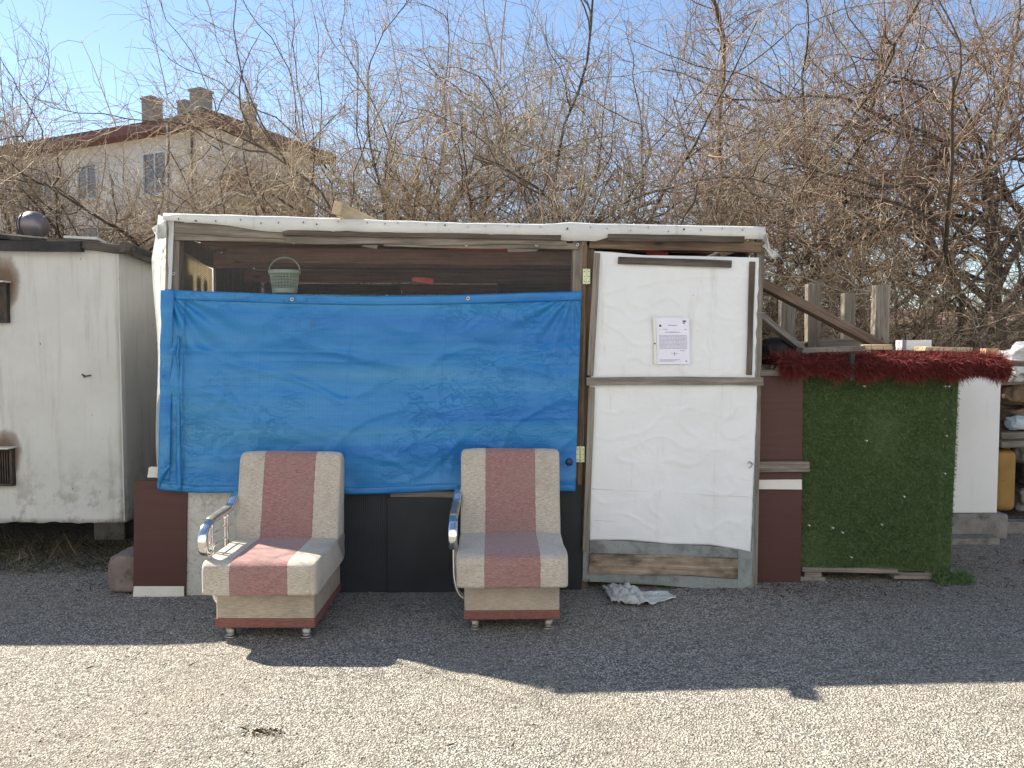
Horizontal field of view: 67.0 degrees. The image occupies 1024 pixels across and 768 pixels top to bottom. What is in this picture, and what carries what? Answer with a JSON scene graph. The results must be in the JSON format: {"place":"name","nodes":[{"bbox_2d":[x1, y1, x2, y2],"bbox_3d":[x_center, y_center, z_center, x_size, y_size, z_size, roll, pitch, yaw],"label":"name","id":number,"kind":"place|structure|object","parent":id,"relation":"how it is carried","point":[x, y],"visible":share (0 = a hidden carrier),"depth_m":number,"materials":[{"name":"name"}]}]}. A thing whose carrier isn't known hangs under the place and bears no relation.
{"place":"outdoors","nodes":[
{"label":"outdoors","id":0,"kind":"place"},
{"bbox_2d":[0,87,336,294],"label":"apartment building","id":1,"kind":"structure","parent":0,"point":[112,138],"depth_m":36.65,"materials":[{"name":"beige paint"}]},
{"bbox_2d":[33,169,54,206],"bbox_3d":[-23.727,-9.909,39.166,1.600,1.840,0.240,1,3,24],"label":"window","id":2,"kind":"structure","parent":1,"relation":"in","point":[51,169],"depth_m":39.16,"materials":[{"name":"grey glass"}]},
{"bbox_2d":[76,162,98,202],"bbox_3d":[-20.812,-9.844,37.848,1.600,1.840,0.240,1,3,24],"label":"window","id":3,"kind":"structure","parent":1,"relation":"in","point":[85,171],"depth_m":37.85,"materials":[{"name":"grey glass"}]},
{"bbox_2d":[77,225,98,236],"bbox_3d":[-20.791,-6.894,38.040,1.500,1.750,0.121,1,3,24],"label":"window","id":4,"kind":"structure","parent":1,"relation":"in","point":[89,225],"depth_m":37.98,"materials":[{"name":"grey glass"}]},
{"bbox_2d":[140,150,166,198],"bbox_3d":[-16.621,-9.749,35.954,1.700,2.090,0.240,1,3,24],"label":"window","id":5,"kind":"structure","parent":1,"relation":"in","point":[156,153],"depth_m":36.04,"materials":[{"name":"grey glass"}]},
{"bbox_2d":[228,152,253,176],"bbox_3d":[-12.594,-9.797,35.995,0.121,1.600,1.500,1,3,24],"label":"window","id":6,"kind":"structure","parent":1,"relation":"in","point":[230,153],"depth_m":35.87,"materials":[{"name":"grey glass"}]},
{"bbox_2d":[0,522,1023,767],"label":"gravel yard","id":7,"kind":"structure","parent":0,"point":[628,638],"depth_m":3.50,"materials":[{"name":"grey gravel"}]},
{"bbox_2d":[0,522,133,575],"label":"weeds","id":8,"kind":"object","parent":7,"relation":"on","point":[50,548],"visible":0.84,"depth_m":5.46,"materials":[{"name":"brown plant"}]},
{"bbox_2d":[0,233,157,539],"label":"metal hut","id":9,"kind":"object","parent":7,"relation":"on","point":[78,364],"visible":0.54,"depth_m":5.27,"materials":[{"name":"metal"}]},
{"bbox_2d":[15,211,49,236],"bbox_3d":[-3.929,-1.257,6.348,0.236,0.328,0.237,0,3,0],"label":"round canister","id":10,"kind":"object","parent":9,"relation":"on","point":[35,224],"visible":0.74,"depth_m":6.26,"materials":[{"name":"grey metal"}]},
{"bbox_2d":[63,236,106,242],"bbox_3d":[-3.185,-1.076,5.773,0.249,0.023,0.140,3,-3,0],"label":"white board","id":11,"kind":"object","parent":9,"relation":"on","point":[92,239],"visible":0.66,"depth_m":5.71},
{"bbox_2d":[108,546,133,591],"bbox_3d":[-2.288,1.134,4.807,0.334,0.229,0.302,0,3,0],"label":"rock","id":12,"kind":"object","parent":7,"relation":"on","point":[120,571],"visible":0.45,"depth_m":4.66,"materials":[{"name":"grey stone"}]},
{"bbox_2d":[197,451,344,638],"bbox_3d":[-1.278,0.844,4.167,0.617,0.900,0.703,0,3,0],"label":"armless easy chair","id":13,"kind":"object","parent":7,"relation":"on","point":[276,561],"visible":1,"depth_m":4.17,"materials":[{"name":"beige fabric"}]},
{"bbox_2d":[133,213,784,596],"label":"wooden shed","id":14,"kind":"structure","parent":7,"relation":"on","point":[665,491],"depth_m":4.70,"materials":[{"name":"brown wood"}]},
{"bbox_2d":[268,254,300,293],"bbox_3d":[-1.400,-0.707,4.761,0.197,0.300,0.192,0,3,0],"label":"hanging basket","id":15,"kind":"object","parent":14,"relation":"hanging from","point":[289,277],"visible":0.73,"depth_m":4.71,"materials":[{"name":"green plastic"}]},
{"bbox_2d":[331,201,376,219],"bbox_3d":[-0.923,-1.029,4.892,0.058,0.076,0.851,16,5,12],"label":"timber offcut","id":16,"kind":"object","parent":14,"relation":"on","point":[342,210],"visible":0.51,"depth_m":4.56,"materials":[{"name":"brown wood"}]},
{"bbox_2d":[157,289,581,494],"bbox_3d":[-0.833,0.052,4.558,2.506,1.219,0.152,0,3,-2],"label":"blue tarpaulin","id":17,"kind":"object","parent":14,"relation":"hanging from","point":[397,394],"visible":0.93,"depth_m":4.60,"materials":[{"name":"blue plastic"}]},
{"bbox_2d":[576,251,765,587],"bbox_3d":[0.967,0.240,4.730,1.156,2.083,0.067,0,3,-2],"label":"door","id":18,"kind":"structure","parent":14,"relation":"in","point":[669,493],"depth_m":4.72,"materials":[{"name":"white plastic"}]},
{"bbox_2d":[653,318,689,363],"bbox_3d":[0.966,-0.260,4.684,0.228,0.283,0.009,0,3,-3],"label":"paper notice","id":19,"kind":"object","parent":14,"relation":"attached to","point":[672,345],"visible":1,"depth_m":4.68,"materials":[{"name":"beige paper"}]},
{"bbox_2d":[448,448,567,630],"bbox_3d":[-0.028,0.839,4.287,0.617,0.900,0.703,0,3,-1],"label":"armchair","id":20,"kind":"object","parent":7,"relation":"on","point":[509,557],"visible":1,"depth_m":4.27,"materials":[{"name":"beige fabric"}]},
{"bbox_2d":[9,547,1023,759],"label":"debris","id":21,"kind":"object","parent":7,"relation":"on","point":[275,730],"visible":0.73,"depth_m":4.67,"materials":[{"name":"brown plant"}]},
{"bbox_2d":[602,582,675,604],"bbox_3d":[0.742,1.228,4.568,0.448,0.081,0.303,1,3,11],"label":"plastic bag","id":22,"kind":"object","parent":7,"relation":"on","point":[626,593],"visible":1,"depth_m":4.54,"materials":[{"name":"white plastic"}]},
{"bbox_2d":[757,344,1023,585],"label":"coop","id":23,"kind":"structure","parent":7,"relation":"on","point":[857,478],"depth_m":4.90,"materials":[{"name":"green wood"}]},
{"bbox_2d":[762,337,795,357],"bbox_3d":[1.818,-0.253,5.344,0.289,0.145,0.272,0,3,0],"label":"dark sack","id":24,"kind":"object","parent":23,"relation":"on","point":[776,343],"visible":0.38,"depth_m":5.24,"materials":[{"name":"black plastic"}]},
{"bbox_2d":[762,313,806,354],"bbox_3d":[1.801,-0.333,5.152,0.581,0.055,0.037,29,-30,-33],"label":"plank","id":25,"kind":"object","parent":23,"relation":"on","point":[779,331],"visible":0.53,"depth_m":5.12,"materials":[{"name":"grey wood"}]},
{"bbox_2d":[762,345,858,388],"bbox_3d":[1.855,-0.116,4.893,0.565,0.302,0.500,0,3,0],"label":"shag rug","id":26,"kind":"object","parent":23,"relation":"on","point":[792,366],"visible":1,"depth_m":4.75,"materials":[{"name":"red fabric"}]},
{"bbox_2d":[848,353,854,380],"bbox_3d":[2.087,-0.106,4.756,0.030,0.170,0.030,0,3,0],"label":"dark strap","id":27,"kind":"object","parent":26,"relation":"on","point":[852,360],"visible":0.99,"depth_m":4.74,"materials":[{"name":"black fabric"}]},
{"bbox_2d":[763,278,889,351],"bbox_3d":[2.125,-0.451,5.238,1.221,0.075,0.047,22,-17,-22],"label":"leaning plank","id":28,"kind":"object","parent":23,"relation":"on","point":[833,321],"visible":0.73,"depth_m":5.20,"materials":[{"name":"brown wood"}]},
{"bbox_2d":[778,284,889,354],"bbox_3d":[2.401,-0.468,5.818,0.606,0.525,0.572,0,3,0],"label":"upturned crate","id":29,"kind":"object","parent":23,"relation":"on","point":[880,308],"visible":0.56,"depth_m":5.55,"materials":[{"name":"wood"}]},
{"bbox_2d":[896,340,931,349],"bbox_3d":[2.891,-0.279,5.573,0.180,0.074,0.160,0,3,0],"label":"foam block","id":30,"kind":"object","parent":23,"relation":"on","point":[908,344],"depth_m":5.49,"materials":[{"name":"white plastic"}]},
{"bbox_2d":[833,340,1019,390],"bbox_3d":[2.581,-0.113,4.907,1.078,0.328,0.513,0,3,0],"label":"shag rug","id":31,"kind":"object","parent":23,"relation":"on","point":[946,366],"visible":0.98,"depth_m":4.75,"materials":[{"name":"red carpet"}]},
{"bbox_2d":[914,346,972,351],"bbox_3d":[3.004,-0.243,5.385,0.485,0.032,0.091,0,3,-24],"label":"pale plank","id":32,"kind":"object","parent":23,"relation":"on","point":[919,348],"visible":0.7,"depth_m":5.32,"materials":[{"name":"brown wood"}]},
{"bbox_2d":[951,534,999,544],"bbox_3d":[3.591,1.176,6.067,0.371,0.056,0.794,2,3,28],"label":"paving slab","id":33,"kind":"object","parent":7,"relation":"on","point":[974,539],"depth_m":5.82,"materials":[{"name":"concrete"}]},
{"bbox_2d":[952,377,1007,538],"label":"white wall","id":34,"kind":"structure","parent":7,"relation":"on","point":[975,491],"depth_m":5.98,"materials":[{"name":"paint"}]},
{"bbox_2d":[997,448,1023,518],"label":"jerrycan","id":35,"kind":"object","parent":7,"relation":"on","point":[1006,479],"visible":0.38,"depth_m":6.30,"materials":[{"name":"yellow plastic"}]},
{"bbox_2d":[999,438,1023,447],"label":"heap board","id":36,"kind":"object","parent":35,"relation":"on","point":[1009,443],"visible":0.57,"depth_m":6.23,"materials":[{"name":"grey wood"}]},
{"bbox_2d":[999,430,1023,438],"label":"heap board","id":37,"kind":"object","parent":36,"relation":"on","point":[1011,434],"visible":0.59,"depth_m":6.33,"materials":[{"name":"grey wood"}]},
{"bbox_2d":[1001,406,1023,429],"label":"filled sack","id":38,"kind":"object","parent":37,"relation":"on","point":[1010,412],"visible":0.51,"depth_m":6.45,"materials":[{"name":"brown fabric"}]},
{"bbox_2d":[1000,384,1023,405],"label":"filled sack","id":39,"kind":"object","parent":38,"relation":"on","point":[1011,395],"visible":0.69,"depth_m":6.38,"materials":[{"name":"brown fabric"}]},
{"bbox_2d":[999,341,1023,382],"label":"white plastic bag","id":40,"kind":"object","parent":39,"relation":"on","point":[1015,351],"visible":0.6,"depth_m":6.04,"materials":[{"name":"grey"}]},
{"bbox_2d":[1001,379,1023,384],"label":"shelf","id":41,"kind":"object","parent":39,"relation":"on","point":[1010,383],"visible":0.22,"depth_m":6.31,"materials":[{"name":"grey wood"}]},
{"bbox_2d":[1004,415,1023,429],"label":"plastic bottle bag","id":42,"kind":"object","parent":36,"relation":"on","point":[1015,422],"visible":1,"depth_m":6.13,"materials":[{"name":"blue"}]},
{"bbox_2d":[999,404,1023,513],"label":"stacked pallets","id":43,"kind":"object","parent":7,"relation":"on","point":[1002,426],"depth_m":6.53,"materials":[{"name":"brown wood"}]},
{"bbox_2d":[1007,519,1023,533],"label":"concrete block","id":44,"kind":"object","parent":7,"relation":"on","point":[1015,526],"depth_m":6.15,"materials":[{"name":"grey concrete"}]},
{"bbox_2d":[1014,485,1023,511],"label":"filled sack","id":45,"kind":"object","parent":7,"relation":"on","point":[1019,499],"visible":0.56,"depth_m":6.43,"materials":[{"name":"white fabric"}]},
{"bbox_2d":[1015,463,1023,484],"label":"filled sack","id":46,"kind":"object","parent":45,"relation":"on","point":[1019,473],"visible":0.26,"depth_m":6.42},
{"bbox_2d":[1010,447,1023,462],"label":"filled sack","id":47,"kind":"object","parent":46,"relation":"on","point":[1018,452],"visible":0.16,"depth_m":6.40,"materials":[{"name":"grey fabric"}]},
{"bbox_2d":[0,0,1023,308],"label":"sky","id":48,"kind":"structure","parent":0,"point":[73,20],"materials":[{"name":"blue"}]},
{"bbox_2d":[869,309,1023,353],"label":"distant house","id":49,"kind":"structure","parent":0,"point":[943,318],"depth_m":75.83,"materials":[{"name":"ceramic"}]},
{"bbox_2d":[980,348,998,353],"bbox_3d":[3.342,-0.214,5.416,0.090,0.070,0.070,0,3,0],"label":"wood block","id":50,"kind":"object","parent":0,"point":[995,349],"depth_m":5.38,"materials":[{"name":"beige wood"}]},
{"label":"ground","id":51,"kind":"structure","parent":0,"visible":0},
{"bbox_2d":[0,170,166,248],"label":"bare tree","id":52,"kind":"object","parent":51,"relation":"on","point":[75,220],"depth_m":7.22,"materials":[{"name":"brown plant"}]},
{"bbox_2d":[0,0,220,251],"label":"bare tree","id":53,"kind":"object","parent":51,"relation":"on","point":[9,229],"visible":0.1,"depth_m":8.98,"materials":[{"name":"brown plant"}]},
{"bbox_2d":[0,76,251,250],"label":"bare tree","id":54,"kind":"object","parent":51,"relation":"on","point":[13,215],"visible":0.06,"depth_m":9.10,"materials":[{"name":"brown plant"}]},
{"bbox_2d":[81,93,210,250],"bbox_3d":[-4.578,-0.607,9.001,6.391,5.390,4.486,0,3,0],"label":"bare shrub","id":55,"kind":"object","parent":51,"relation":"on","point":[165,118],"depth_m":8.41,"materials":[{"name":"brown plant"}]},
{"bbox_2d":[0,34,319,294],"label":"bare tree","id":56,"kind":"object","parent":51,"relation":"on","point":[74,201],"visible":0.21,"depth_m":7.46,"materials":[{"name":"brown plant"}]},
{"bbox_2d":[0,21,320,294],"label":"bare shrub","id":57,"kind":"object","parent":51,"relation":"on","point":[42,149],"visible":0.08,"depth_m":7.71,"materials":[{"name":"brown plant"}]},
{"bbox_2d":[47,150,311,251],"bbox_3d":[-4.921,-1.478,11.890,4.366,5.100,6.799,-2,4,-40],"label":"bare tree","id":58,"kind":"object","parent":51,"relation":"on","point":[170,199],"visible":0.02,"depth_m":11.32,"materials":[{"name":"brown plant"}]},
{"bbox_2d":[167,106,205,212],"bbox_3d":[-10.855,-4.493,25.809,1.505,9.418,0.260,0,3,0],"label":"street lamp","id":59,"kind":"object","parent":51,"relation":"on","point":[200,109],"visible":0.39,"depth_m":25.58,"materials":[{"name":"grey metal"}]},
{"bbox_2d":[0,111,374,294],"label":"bare shrub","id":60,"kind":"object","parent":51,"relation":"on","point":[210,182],"visible":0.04,"depth_m":7.01,"materials":[{"name":"brown plant"}]},
{"bbox_2d":[54,46,433,294],"bbox_3d":[-3.328,-1.419,9.252,4.857,6.039,4.948,2,3,30],"label":"bare tree","id":61,"kind":"object","parent":51,"relation":"on","point":[280,162],"visible":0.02,"depth_m":10.19,"materials":[{"name":"brown plant"}]},
{"bbox_2d":[0,42,550,295],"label":"bare shrub","id":62,"kind":"object","parent":51,"relation":"on","point":[264,210],"visible":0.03,"depth_m":7.35,"materials":[{"name":"brown plant"}]},
{"bbox_2d":[0,0,661,295],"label":"bare bush","id":63,"kind":"object","parent":51,"relation":"on","point":[264,151],"visible":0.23,"depth_m":6.66,"materials":[{"name":"brown plant"}]},
{"bbox_2d":[126,0,628,295],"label":"bare tree","id":64,"kind":"object","parent":51,"relation":"on","point":[370,145],"visible":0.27,"depth_m":8.54,"materials":[{"name":"brown plant"}]},
{"bbox_2d":[90,0,770,283],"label":"bare tree","id":65,"kind":"object","parent":51,"relation":"on","point":[350,4],"visible":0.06,"depth_m":11.33,"materials":[{"name":"brown plant"}]},
{"bbox_2d":[91,3,778,295],"bbox_3d":[-1.292,-1.744,9.190,6.923,5.676,6.471,-1,3,-14],"label":"bare bush","id":66,"kind":"object","parent":51,"relation":"on","point":[335,149],"visible":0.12,"depth_m":8.48,"materials":[{"name":"brown plant"}]},
{"bbox_2d":[100,0,816,315],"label":"bare bush","id":67,"kind":"object","parent":51,"relation":"on","point":[467,193],"visible":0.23,"depth_m":7.91,"materials":[{"name":"brown plant"}]},
{"bbox_2d":[318,85,632,294],"bbox_3d":[-0.705,-0.217,8.905,4.064,5.178,5.439,-2,4,-37],"label":"bare shrub","id":68,"kind":"object","parent":51,"relation":"on","point":[539,191],"visible":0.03,"depth_m":7.10,"materials":[{"name":"brown plant"}]},
{"bbox_2d":[134,0,942,295],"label":"bare tree","id":69,"kind":"object","parent":51,"relation":"on","point":[580,84],"visible":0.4,"depth_m":7.11,"materials":[{"name":"brown plant"}]},
{"bbox_2d":[300,28,809,323],"bbox_3d":[0.514,-1.590,9.794,7.450,5.307,5.354,-1,3,-12],"label":"bare bush","id":70,"kind":"object","parent":51,"relation":"on","point":[502,194],"visible":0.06,"depth_m":8.26,"materials":[{"name":"brown plant"}]},
{"bbox_2d":[329,76,804,340],"bbox_3d":[-0.341,-1.013,8.424,7.089,5.005,4.606,1,3,25],"label":"bare shrub","id":71,"kind":"object","parent":51,"relation":"on","point":[542,186],"visible":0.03,"depth_m":7.14,"materials":[{"name":"brown plant"}]},
{"bbox_2d":[369,31,825,336],"bbox_3d":[0.765,-0.929,9.146,5.783,5.367,5.696,1,3,20],"label":"bare shrub","id":72,"kind":"object","parent":51,"relation":"on","point":[603,175],"visible":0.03,"depth_m":7.57,"materials":[{"name":"brown plant"}]},
{"bbox_2d":[343,0,1023,331],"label":"bare tree","id":73,"kind":"object","parent":51,"relation":"on","point":[692,48],"visible":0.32,"depth_m":10.48,"materials":[{"name":"brown plant"}]},
{"bbox_2d":[463,0,926,368],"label":"bare bush","id":74,"kind":"object","parent":51,"relation":"on","point":[762,177],"visible":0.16,"depth_m":7.96,"materials":[{"name":"brown plant"}]},
{"bbox_2d":[485,1,953,366],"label":"bare tree","id":75,"kind":"object","parent":51,"relation":"on","point":[643,123],"visible":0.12,"depth_m":8.53,"materials":[{"name":"brown plant"}]},
{"bbox_2d":[485,0,1023,365],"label":"bare tree","id":76,"kind":"object","parent":51,"relation":"on","point":[720,28],"visible":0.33,"depth_m":8.40,"materials":[{"name":"brown plant"}]},
{"bbox_2d":[548,0,1023,338],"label":"bare tree","id":77,"kind":"object","parent":51,"relation":"on","point":[805,61],"visible":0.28,"depth_m":9.26,"materials":[{"name":"brown plant"}]},
{"bbox_2d":[607,2,1023,366],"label":"bare bush","id":78,"kind":"object","parent":51,"relation":"on","point":[953,300],"visible":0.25,"depth_m":8.14,"materials":[{"name":"brown plant"}]},
{"bbox_2d":[607,0,1023,350],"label":"bare tree","id":79,"kind":"object","parent":51,"relation":"on","point":[979,139],"visible":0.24,"depth_m":9.19,"materials":[{"name":"brown plant"}]},
{"bbox_2d":[621,0,1023,353],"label":"bare tree","id":80,"kind":"object","parent":51,"relation":"on","point":[948,212],"visible":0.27,"depth_m":7.99,"materials":[{"name":"brown plant"}]},
{"bbox_2d":[672,162,994,368],"bbox_3d":[2.997,-0.260,8.742,5.088,4.168,3.389,0,3,0],"label":"bare shrub","id":81,"kind":"object","parent":51,"relation":"on","point":[863,260],"visible":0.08,"depth_m":7.87,"materials":[{"name":"brown plant"}]},
{"bbox_2d":[694,127,1023,368],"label":"bare shrub","id":82,"kind":"object","parent":51,"relation":"on","point":[830,300],"visible":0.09,"depth_m":7.46,"materials":[{"name":"brown plant"}]},
{"bbox_2d":[698,0,1023,351],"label":"bare tree","id":83,"kind":"object","parent":51,"relation":"on","point":[927,245],"visible":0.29,"depth_m":8.42,"materials":[{"name":"brown plant"}]},
{"bbox_2d":[764,281,1023,352],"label":"undergrowth","id":84,"kind":"object","parent":51,"relation":"on","point":[939,320],"depth_m":14.30,"materials":[{"name":"brown plant"}]},
{"bbox_2d":[766,201,1023,353],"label":"bare shrub","id":85,"kind":"object","parent":51,"relation":"on","point":[1015,307],"visible":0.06,"depth_m":7.69,"materials":[{"name":"brown plant"}]},
{"bbox_2d":[806,210,992,354],"bbox_3d":[3.152,-0.006,8.299,4.495,3.705,2.839,0,3,0],"label":"bare shrub","id":86,"kind":"object","parent":51,"relation":"on","point":[904,318],"visible":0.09,"depth_m":8.45,"materials":[{"name":"brown plant"}]},
{"bbox_2d":[897,236,1023,353],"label":"bare shrub","id":87,"kind":"object","parent":51,"relation":"on","point":[984,317],"visible":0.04,"depth_m":8.38,"materials":[{"name":"brown plant"}]}
]}

